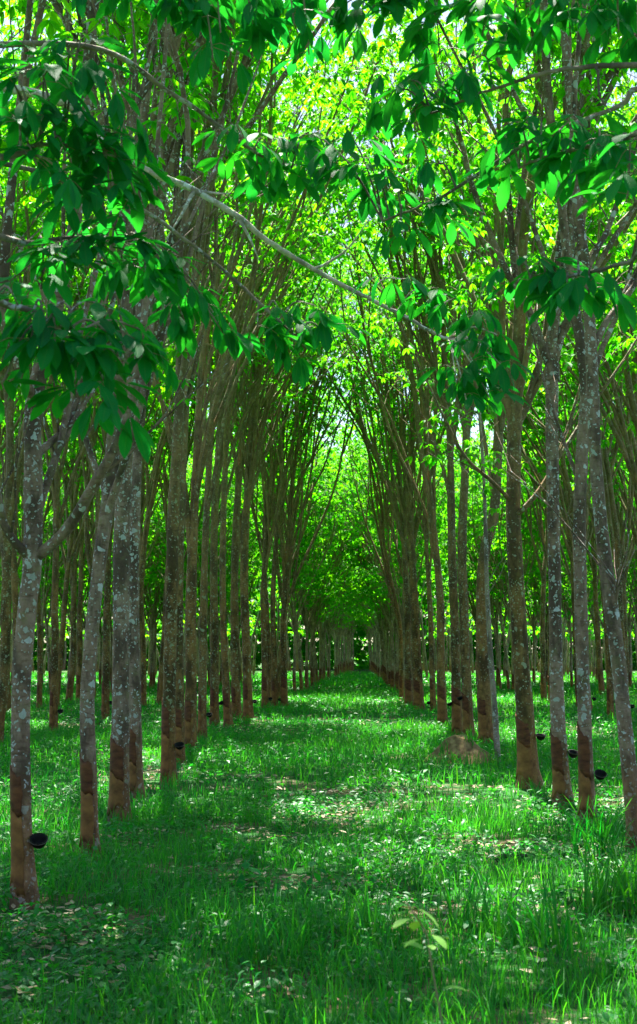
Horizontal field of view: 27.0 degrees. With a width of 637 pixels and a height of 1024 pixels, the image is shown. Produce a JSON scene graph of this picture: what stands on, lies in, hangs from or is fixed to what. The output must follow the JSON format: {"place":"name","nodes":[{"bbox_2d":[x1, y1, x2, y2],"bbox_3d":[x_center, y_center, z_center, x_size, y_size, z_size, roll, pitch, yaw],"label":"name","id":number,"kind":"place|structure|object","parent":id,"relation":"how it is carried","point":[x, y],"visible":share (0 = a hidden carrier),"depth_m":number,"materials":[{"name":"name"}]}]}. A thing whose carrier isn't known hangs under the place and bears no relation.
{"place":"outdoors","nodes":[
{"label":"outdoors","id":0,"kind":"place"},
{"bbox_2d":[0,654,636,1023],"bbox_3d":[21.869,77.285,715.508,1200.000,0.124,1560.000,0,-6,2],"label":"ground","id":1,"kind":"structure","parent":0,"point":[300,868],"depth_m":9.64,"materials":[{"name":"green plant"}]},
{"bbox_2d":[0,362,73,712],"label":"rubber tree","id":2,"kind":"object","parent":1,"relation":"on","point":[18,564],"visible":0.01,"depth_m":38.80,"materials":[{"name":"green plant"}]},
{"bbox_2d":[0,0,96,330],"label":"rubber tree","id":3,"kind":"object","parent":1,"relation":"on","point":[21,173],"visible":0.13,"depth_m":24.09,"materials":[{"name":"green plant"}]},
{"bbox_2d":[17,485,100,689],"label":"rubber tree","id":4,"kind":"object","parent":1,"relation":"on","point":[46,615],"visible":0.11,"depth_m":57.80,"materials":[{"name":"green plant"}]},
{"bbox_2d":[17,459,113,675],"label":"rubber tree","id":5,"kind":"object","parent":1,"relation":"on","point":[45,581],"visible":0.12,"depth_m":55.95,"materials":[{"name":"green plant"}]},
{"bbox_2d":[0,0,148,743],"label":"rubber tree","id":6,"kind":"object","parent":1,"relation":"on","point":[5,643],"visible":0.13,"depth_m":24.72,"materials":[{"name":"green plant"}]},
{"bbox_2d":[38,219,118,701],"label":"rubber tree","id":7,"kind":"object","parent":1,"relation":"on","point":[73,591],"visible":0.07,"depth_m":45.72,"materials":[{"name":"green plant"}]},
{"bbox_2d":[4,287,167,709],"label":"rubber tree","id":8,"kind":"object","parent":1,"relation":"on","point":[39,652],"visible":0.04,"depth_m":40.80,"materials":[{"name":"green plant"}]},
{"bbox_2d":[32,364,154,700],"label":"rubber tree","id":9,"kind":"object","parent":1,"relation":"on","point":[82,556],"visible":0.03,"depth_m":47.93,"materials":[{"name":"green plant"}]},
{"bbox_2d":[0,0,194,735],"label":"rubber tree","id":10,"kind":"object","parent":1,"relation":"on","point":[14,585],"visible":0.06,"depth_m":27.46,"materials":[{"name":"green plant"}]},
{"bbox_2d":[10,55,200,578],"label":"rubber tree","id":11,"kind":"object","parent":1,"relation":"on","point":[97,504],"visible":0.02,"depth_m":32.86,"materials":[{"name":"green plant"}]},
{"bbox_2d":[15,335,196,705],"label":"rubber tree","id":12,"kind":"object","parent":1,"relation":"on","point":[73,503],"visible":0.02,"depth_m":43.06,"materials":[{"name":"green plant"}]},
{"bbox_2d":[0,88,227,732],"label":"rubber tree","id":13,"kind":"object","parent":1,"relation":"on","point":[53,701],"visible":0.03,"depth_m":29.60,"materials":[{"name":"brown plant"}]},
{"bbox_2d":[2,19,229,718],"bbox_3d":[-5.812,-3.747,34.737,7.612,18.400,7.600,-3,-7,26],"label":"rubber tree","id":14,"kind":"object","parent":1,"relation":"on","point":[105,706],"visible":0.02,"depth_m":34.44,"materials":[{"name":"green plant"}]},
{"bbox_2d":[42,442,192,616],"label":"rubber tree","id":15,"kind":"object","parent":1,"relation":"on","point":[150,531],"visible":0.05,"depth_m":55.69,"materials":[{"name":"green plant"}]},
{"bbox_2d":[23,151,234,519],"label":"rubber tree","id":16,"kind":"object","parent":1,"relation":"on","point":[157,404],"depth_m":39.53,"materials":[{"name":"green plant"}]},
{"bbox_2d":[59,449,220,588],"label":"rubber tree","id":17,"kind":"object","parent":1,"relation":"on","point":[153,575],"visible":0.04,"depth_m":58.27,"materials":[{"name":"green plant"}]},
{"bbox_2d":[0,0,308,909],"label":"rubber tree","id":18,"kind":"object","parent":1,"relation":"on","point":[32,550],"visible":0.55,"depth_m":9.46,"materials":[{"name":"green plant"}]},
{"bbox_2d":[72,272,239,705],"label":"rubber tree","id":19,"kind":"object","parent":1,"relation":"on","point":[143,671],"visible":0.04,"depth_m":42.27,"materials":[{"name":"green plant"}]},
{"bbox_2d":[0,0,325,860],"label":"rubber tree","id":20,"kind":"object","parent":1,"relation":"on","point":[110,486],"visible":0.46,"depth_m":11.78,"materials":[{"name":"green plant"}]},
{"bbox_2d":[145,433,191,685],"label":"rubber tree","id":21,"kind":"object","parent":1,"relation":"on","point":[155,624],"visible":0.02,"depth_m":65.06,"materials":[{"name":"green plant"}]},
{"bbox_2d":[128,900,220,961],"bbox_3d":[-0.856,2.463,7.867,0.582,0.320,0.475,-3,-7,25],"label":"grass tuft","id":22,"kind":"object","parent":1,"relation":"on","point":[192,927],"visible":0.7,"depth_m":7.85,"materials":[{"name":"plant"}]},
{"bbox_2d":[36,0,322,801],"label":"rubber tree","id":23,"kind":"object","parent":1,"relation":"on","point":[136,764],"visible":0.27,"depth_m":15.89,"materials":[{"name":"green plant"}]},
{"bbox_2d":[100,348,259,561],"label":"rubber tree","id":24,"kind":"object","parent":1,"relation":"on","point":[189,489],"visible":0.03,"depth_m":47.73,"materials":[{"name":"green plant"}]},
{"bbox_2d":[33,0,333,823],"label":"rubber tree","id":25,"kind":"object","parent":1,"relation":"on","point":[119,786],"visible":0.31,"depth_m":14.14,"materials":[{"name":"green plant"}]},
{"bbox_2d":[142,492,241,687],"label":"rubber tree","id":26,"kind":"object","parent":1,"relation":"on","point":[152,608],"visible":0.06,"depth_m":63.19,"materials":[{"name":"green plant"}]},
{"bbox_2d":[142,453,258,691],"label":"rubber tree","id":27,"kind":"object","parent":1,"relation":"on","point":[163,552],"visible":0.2,"depth_m":57.08,"materials":[{"name":"green plant"}]},
{"bbox_2d":[6,0,397,765],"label":"rubber tree","id":28,"kind":"object","parent":1,"relation":"on","point":[180,718],"visible":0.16,"depth_m":21.36,"materials":[{"name":"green plant"}]},
{"bbox_2d":[151,450,262,687],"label":"rubber tree","id":29,"kind":"object","parent":1,"relation":"on","point":[208,659],"visible":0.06,"depth_m":62.02,"materials":[{"name":"green plant"}]},
{"bbox_2d":[151,410,273,641],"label":"rubber tree","id":30,"kind":"object","parent":1,"relation":"on","point":[227,570],"visible":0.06,"depth_m":59.55,"materials":[{"name":"green plant"}]},
{"bbox_2d":[2,0,437,747],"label":"rubber tree","id":31,"kind":"object","parent":1,"relation":"on","point":[192,508],"visible":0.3,"depth_m":23.78,"materials":[{"name":"green plant"}]},
{"bbox_2d":[139,193,308,645],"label":"rubber tree","id":32,"kind":"object","parent":1,"relation":"on","point":[150,492],"visible":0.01,"depth_m":37.01,"materials":[{"name":"brown plant"}]},
{"bbox_2d":[20,1,445,739],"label":"rubber tree","id":33,"kind":"object","parent":1,"relation":"on","point":[202,693],"visible":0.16,"depth_m":26.56,"materials":[{"name":"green plant"}]},
{"bbox_2d":[150,190,330,704],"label":"rubber tree","id":34,"kind":"object","parent":1,"relation":"on","point":[159,697],"visible":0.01,"depth_m":44.37,"materials":[{"name":"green plant"}]},
{"bbox_2d":[118,0,365,784],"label":"rubber tree","id":35,"kind":"object","parent":1,"relation":"on","point":[168,741],"visible":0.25,"depth_m":17.66,"materials":[{"name":"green plant"}]},
{"bbox_2d":[125,51,396,725],"bbox_3d":[-1.206,-3.480,32.892,6.603,17.482,5.907,-2,-6,15],"label":"rubber tree","id":36,"kind":"object","parent":1,"relation":"on","point":[214,650],"visible":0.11,"depth_m":32.42,"materials":[{"name":"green plant"}]},
{"bbox_2d":[172,348,354,697],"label":"rubber tree","id":37,"kind":"object","parent":1,"relation":"on","point":[298,475],"visible":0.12,"depth_m":47.06,"materials":[{"name":"green plant"}]},
{"bbox_2d":[201,887,325,972],"bbox_3d":[-0.318,2.389,7.705,0.773,0.450,0.654,2,-6,-20],"label":"grass tuft","id":38,"kind":"object","parent":1,"relation":"on","point":[261,940],"visible":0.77,"depth_m":7.67,"materials":[{"name":"plant"}]},
{"bbox_2d":[165,38,362,726],"bbox_3d":[-0.678,-3.271,31.274,5.713,16.731,5.710,-4,-7,32],"label":"rubber tree","id":39,"kind":"object","parent":1,"relation":"on","point":[227,714],"visible":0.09,"depth_m":31.41,"materials":[{"name":"brown plant"}]},
{"bbox_2d":[161,111,368,720],"bbox_3d":[-2.234,-3.073,34.807,7.302,17.038,7.326,0,-6,2],"label":"rubber tree","id":40,"kind":"object","parent":1,"relation":"on","point":[251,455],"visible":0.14,"depth_m":34.12,"materials":[{"name":"brown plant"}]},
{"bbox_2d":[0,0,534,462],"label":"rubber tree","id":41,"kind":"object","parent":1,"relation":"on","point":[93,361],"visible":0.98,"depth_m":6.01,"materials":[{"name":"green plant"}]},
{"bbox_2d":[191,198,359,709],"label":"rubber tree","id":42,"kind":"object","parent":1,"relation":"on","point":[268,532],"visible":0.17,"depth_m":41.21,"materials":[{"name":"brown plant"}]},
{"bbox_2d":[186,388,369,691],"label":"rubber tree","id":43,"kind":"object","parent":1,"relation":"on","point":[305,570],"visible":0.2,"depth_m":57.01,"materials":[{"name":"green plant"}]},
{"bbox_2d":[212,260,356,631],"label":"rubber tree","id":44,"kind":"object","parent":1,"relation":"on","point":[309,508],"visible":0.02,"depth_m":49.78,"materials":[{"name":"green plant"}]},
{"bbox_2d":[201,413,375,689],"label":"rubber tree","id":45,"kind":"object","parent":1,"relation":"on","point":[304,612],"visible":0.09,"depth_m":61.67,"materials":[{"name":"green plant"}]},
{"bbox_2d":[166,70,414,717],"bbox_3d":[-1.181,-3.370,34.184,6.185,17.504,8.957,-4,-7,34],"label":"rubber tree","id":46,"kind":"object","parent":1,"relation":"on","point":[234,616],"visible":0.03,"depth_m":35.32,"materials":[{"name":"brown plant"}]},
{"bbox_2d":[228,432,362,690],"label":"rubber tree","id":47,"kind":"object","parent":1,"relation":"on","point":[320,556],"visible":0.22,"depth_m":59.42,"materials":[{"name":"green plant"}]},
{"bbox_2d":[234,423,364,686],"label":"rubber tree","id":48,"kind":"object","parent":1,"relation":"on","point":[312,627],"visible":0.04,"depth_m":66.28,"materials":[{"name":"green plant"}]},
{"bbox_2d":[192,223,411,708],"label":"rubber tree","id":49,"kind":"object","parent":1,"relation":"on","point":[274,686],"visible":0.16,"depth_m":42.22,"materials":[{"name":"brown plant"}]},
{"bbox_2d":[207,205,398,703],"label":"rubber tree","id":50,"kind":"object","parent":1,"relation":"on","point":[259,539],"visible":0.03,"depth_m":44.84,"materials":[{"name":"brown plant"}]},
{"bbox_2d":[169,219,443,707],"bbox_3d":[-1.218,-1.869,43.089,10.453,16.422,7.064,0,-6,2],"label":"rubber tree","id":51,"kind":"object","parent":1,"relation":"on","point":[286,564],"visible":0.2,"depth_m":42.21,"materials":[{"name":"brown plant"}]},
{"bbox_2d":[0,671,636,1023],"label":"weeds","id":52,"kind":"object","parent":1,"relation":"on","point":[302,800],"visible":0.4,"depth_m":10.87,"materials":[{"name":"green plant"}]},
{"bbox_2d":[0,684,636,1023],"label":"leaf litter","id":53,"kind":"object","parent":1,"relation":"on","point":[81,943],"visible":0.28,"depth_m":9.89,"materials":[{"name":"plant"}]},
{"bbox_2d":[0,443,636,678],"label":"wood","id":54,"kind":"object","parent":1,"relation":"on","point":[360,655],"depth_m":112.60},
{"bbox_2d":[278,531,359,682],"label":"rubber tree","id":55,"kind":"object","parent":1,"relation":"on","point":[316,623],"visible":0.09,"depth_m":71.26,"materials":[{"name":"green plant"}]},
{"bbox_2d":[300,219,416,700],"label":"rubber tree","id":56,"kind":"object","parent":1,"relation":"on","point":[386,570],"visible":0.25,"depth_m":47.08,"materials":[{"name":"green plant"}]},
{"bbox_2d":[294,209,455,707],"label":"rubber tree","id":57,"kind":"object","parent":1,"relation":"on","point":[407,634],"visible":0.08,"depth_m":42.08,"materials":[{"name":"brown plant"}]},
{"bbox_2d":[333,868,416,948],"bbox_3d":[0.344,2.419,8.159,0.521,0.461,0.591,0,-6,2],"label":"grass tuft","id":58,"kind":"object","parent":1,"relation":"on","point":[366,915],"visible":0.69,"depth_m":8.10,"materials":[{"name":"plant"}]},
{"bbox_2d":[285,393,471,691],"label":"rubber tree","id":59,"kind":"object","parent":1,"relation":"on","point":[399,541],"visible":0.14,"depth_m":56.81,"materials":[{"name":"green plant"}]},
{"bbox_2d":[304,382,457,689],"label":"rubber tree","id":60,"kind":"object","parent":1,"relation":"on","point":[362,547],"visible":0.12,"depth_m":59.35,"materials":[{"name":"green plant"}]},
{"bbox_2d":[324,431,443,686],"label":"rubber tree","id":61,"kind":"object","parent":1,"relation":"on","point":[379,607],"visible":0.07,"depth_m":66.36,"materials":[{"name":"green plant"}]},
{"bbox_2d":[308,388,461,691],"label":"rubber tree","id":62,"kind":"object","parent":1,"relation":"on","point":[357,512],"visible":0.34,"depth_m":54.61,"materials":[{"name":"green plant"}]},
{"bbox_2d":[323,448,447,683],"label":"rubber tree","id":63,"kind":"object","parent":1,"relation":"on","point":[361,599],"visible":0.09,"depth_m":64.16,"materials":[{"name":"green plant"}]},
{"bbox_2d":[289,121,488,710],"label":"rubber tree","id":64,"kind":"object","parent":1,"relation":"on","point":[424,528],"visible":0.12,"depth_m":39.39,"materials":[{"name":"brown plant"}]},
{"bbox_2d":[261,12,517,725],"bbox_3d":[1.832,-3.151,33.167,6.607,16.879,9.372,0,-6,2],"label":"rubber tree","id":65,"kind":"object","parent":1,"relation":"on","point":[430,516],"visible":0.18,"depth_m":31.68,"materials":[{"name":"green plant"}]},
{"bbox_2d":[312,313,473,590],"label":"rubber tree","id":66,"kind":"object","parent":1,"relation":"on","point":[418,482],"visible":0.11,"depth_m":47.27,"materials":[{"name":"green plant"}]},
{"bbox_2d":[310,136,485,684],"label":"rubber tree","id":67,"kind":"object","parent":1,"relation":"on","point":[416,526],"visible":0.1,"depth_m":45.28,"materials":[{"name":"green plant"}]},
{"bbox_2d":[314,410,485,688],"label":"rubber tree","id":68,"kind":"object","parent":1,"relation":"on","point":[389,621],"visible":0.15,"depth_m":62.11,"materials":[{"name":"green plant"}]},
{"bbox_2d":[257,0,546,734],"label":"rubber tree","id":69,"kind":"object","parent":1,"relation":"on","point":[457,723],"visible":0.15,"depth_m":27.93,"materials":[{"name":"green plant"}]},
{"bbox_2d":[310,149,544,709],"bbox_3d":[2.279,-2.229,40.005,8.106,16.432,8.458,-3,-7,24],"label":"rubber tree","id":70,"kind":"object","parent":1,"relation":"on","point":[418,695],"visible":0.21,"depth_m":40.08,"materials":[{"name":"brown plant"}]},
{"bbox_2d":[393,903,466,1023],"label":"seedling","id":71,"kind":"object","parent":1,"relation":"on","point":[440,940],"visible":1,"depth_m":3.87,"materials":[{"name":"green plant"}]},
{"bbox_2d":[277,0,598,739],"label":"rubber tree","id":72,"kind":"object","parent":1,"relation":"on","point":[467,705],"visible":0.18,"depth_m":27.50,"materials":[{"name":"brown plant"}]},
{"bbox_2d":[281,0,636,333],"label":"rubber tree","id":73,"kind":"object","parent":1,"relation":"on","point":[548,163],"visible":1,"depth_m":6.43,"materials":[{"name":"green plant"}]},
{"bbox_2d":[404,204,513,761],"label":"tree","id":74,"kind":"object","parent":1,"relation":"on","point":[486,464],"visible":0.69,"depth_m":21.39,"materials":[{"name":"plant"}]},
{"bbox_2d":[282,0,636,788],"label":"rubber tree","id":75,"kind":"object","parent":1,"relation":"on","point":[528,760],"visible":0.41,"depth_m":17.23,"materials":[{"name":"green plant"}]},
{"bbox_2d":[425,734,495,763],"bbox_3d":[2.305,3.807,21.278,1.259,0.475,1.400,0,-6,2],"label":"soil mound","id":76,"kind":"object","parent":1,"relation":"on","point":[457,743],"visible":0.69,"depth_m":20.93,"materials":[{"name":"soil"}]},
{"bbox_2d":[312,0,615,746],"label":"rubber tree","id":77,"kind":"object","parent":1,"relation":"on","point":[485,722],"visible":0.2,"depth_m":25.17,"materials":[{"name":"green plant"}]},
{"bbox_2d":[434,844,528,934],"bbox_3d":[1.036,2.391,8.403,0.705,0.534,0.749,0,-6,2],"label":"grass tuft","id":78,"kind":"object","parent":1,"relation":"on","point":[469,895],"visible":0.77,"depth_m":8.42,"materials":[{"name":"plant"}]},
{"bbox_2d":[437,421,536,689],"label":"rubber tree","id":79,"kind":"object","parent":1,"relation":"on","point":[473,566],"visible":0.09,"depth_m":62.42,"materials":[{"name":"green plant"}]},
{"bbox_2d":[436,434,542,686],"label":"rubber tree","id":80,"kind":"object","parent":1,"relation":"on","point":[468,581],"visible":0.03,"depth_m":65.27,"materials":[{"name":"green plant"}]},
{"bbox_2d":[438,442,546,690],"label":"rubber tree","id":81,"kind":"object","parent":1,"relation":"on","point":[499,603],"visible":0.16,"depth_m":59.88,"materials":[{"name":"green plant"}]},
{"bbox_2d":[366,0,636,809],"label":"rubber tree","id":82,"kind":"object","parent":1,"relation":"on","point":[550,347],"visible":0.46,"depth_m":15.54,"materials":[{"name":"green plant"}]},
{"bbox_2d":[436,401,573,691],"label":"rubber tree","id":83,"kind":"object","parent":1,"relation":"on","point":[524,534],"visible":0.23,"depth_m":57.18,"materials":[{"name":"green plant"}]},
{"bbox_2d":[444,225,573,699],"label":"rubber tree","id":84,"kind":"object","parent":1,"relation":"on","point":[543,572],"visible":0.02,"depth_m":47.50,"materials":[{"name":"brown plant"}]},
{"bbox_2d":[418,174,636,710],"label":"rubber tree","id":85,"kind":"object","parent":1,"relation":"on","point":[534,435],"visible":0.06,"depth_m":38.08,"materials":[{"name":"green plant"}]},
{"bbox_2d":[429,211,625,709],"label":"rubber tree","id":86,"kind":"object","parent":1,"relation":"on","point":[539,470],"visible":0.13,"depth_m":40.78,"materials":[{"name":"brown plant"}]},
{"bbox_2d":[425,10,636,494],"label":"rubber tree","id":87,"kind":"object","parent":1,"relation":"on","point":[618,412],"visible":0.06,"depth_m":28.77,"materials":[{"name":"green plant"}]},
{"bbox_2d":[429,1,636,467],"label":"rubber tree","id":88,"kind":"object","parent":1,"relation":"on","point":[631,427],"visible":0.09,"depth_m":31.30,"materials":[{"name":"green plant"}]},
{"bbox_2d":[473,455,599,686],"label":"rubber tree","id":89,"kind":"object","parent":1,"relation":"on","point":[568,615],"visible":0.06,"depth_m":61.82,"materials":[{"name":"brown plant"}]},
{"bbox_2d":[453,214,634,703],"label":"rubber tree","id":90,"kind":"object","parent":1,"relation":"on","point":[535,514],"visible":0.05,"depth_m":45.21,"materials":[{"name":"brown plant"}]},
{"bbox_2d":[469,862,618,959],"bbox_3d":[1.382,2.333,7.835,0.969,0.521,0.720,2,-6,-22],"label":"grass tuft","id":91,"kind":"object","parent":1,"relation":"on","point":[539,925],"visible":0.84,"depth_m":7.83,"materials":[{"name":"plant"}]},
{"bbox_2d":[468,0,636,827],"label":"rubber tree","id":92,"kind":"object","parent":1,"relation":"on","point":[586,783],"visible":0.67,"depth_m":13.87,"materials":[{"name":"grey plant"}]},
{"bbox_2d":[475,305,633,581],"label":"rubber tree","id":93,"kind":"object","parent":1,"relation":"on","point":[590,527],"visible":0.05,"depth_m":43.29,"materials":[{"name":"green plant"}]},
{"bbox_2d":[485,114,636,717],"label":"rubber tree","id":94,"kind":"object","parent":1,"relation":"on","point":[609,678],"visible":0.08,"depth_m":35.68,"materials":[{"name":"brown plant"}]},
{"bbox_2d":[486,422,635,623],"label":"rubber tree","id":95,"kind":"object","parent":1,"relation":"on","point":[589,585],"visible":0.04,"depth_m":56.68,"materials":[{"name":"green plant"}]},
{"bbox_2d":[488,0,636,852],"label":"rubber tree","id":96,"kind":"object","parent":1,"relation":"on","point":[604,562],"visible":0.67,"depth_m":11.90,"materials":[{"name":"grey plant"}]},
{"bbox_2d":[502,478,632,614],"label":"rubber tree","id":97,"kind":"object","parent":1,"relation":"on","point":[568,604],"visible":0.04,"depth_m":59.50,"materials":[{"name":"green plant"}]},
{"bbox_2d":[506,341,634,694],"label":"rubber tree","id":98,"kind":"object","parent":1,"relation":"on","point":[595,579],"visible":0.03,"depth_m":54.51,"materials":[{"name":"brown plant"}]},
{"bbox_2d":[507,104,636,676],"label":"rubber tree","id":99,"kind":"object","parent":1,"relation":"on","point":[616,543],"visible":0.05,"depth_m":32.94,"materials":[{"name":"brown plant"}]},
{"bbox_2d":[507,221,636,545],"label":"rubber tree","id":100,"kind":"object","parent":1,"relation":"on","point":[624,493],"depth_m":44.69,"materials":[{"name":"green plant"}]},
{"bbox_2d":[530,1,636,391],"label":"rubber tree","id":101,"kind":"object","parent":1,"relation":"on","point":[611,260],"visible":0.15,"depth_m":27.46,"materials":[{"name":"green plant"}]},
{"bbox_2d":[553,822,636,920],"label":"grass tuft","id":102,"kind":"object","parent":1,"relation":"on","point":[619,883],"visible":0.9,"depth_m":8.96,"materials":[{"name":"green plant"}]},
{"bbox_2d":[564,795,633,861],"bbox_3d":[2.395,2.631,11.214,0.664,0.645,0.972,-1,-6,11],"label":"grass tuft","id":103,"kind":"object","parent":1,"relation":"on","point":[575,838],"visible":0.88,"depth_m":11.30,"materials":[{"name":"plant"}]},
{"bbox_2d":[563,393,636,683],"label":"rubber tree","id":104,"kind":"object","parent":1,"relation":"on","point":[620,514],"visible":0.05,"depth_m":49.57,"materials":[{"name":"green plant"}]},
{"bbox_2d":[0,0,636,652],"label":"sky","id":105,"kind":"structure","parent":0,"point":[445,14],"materials":[{"name":"white"}]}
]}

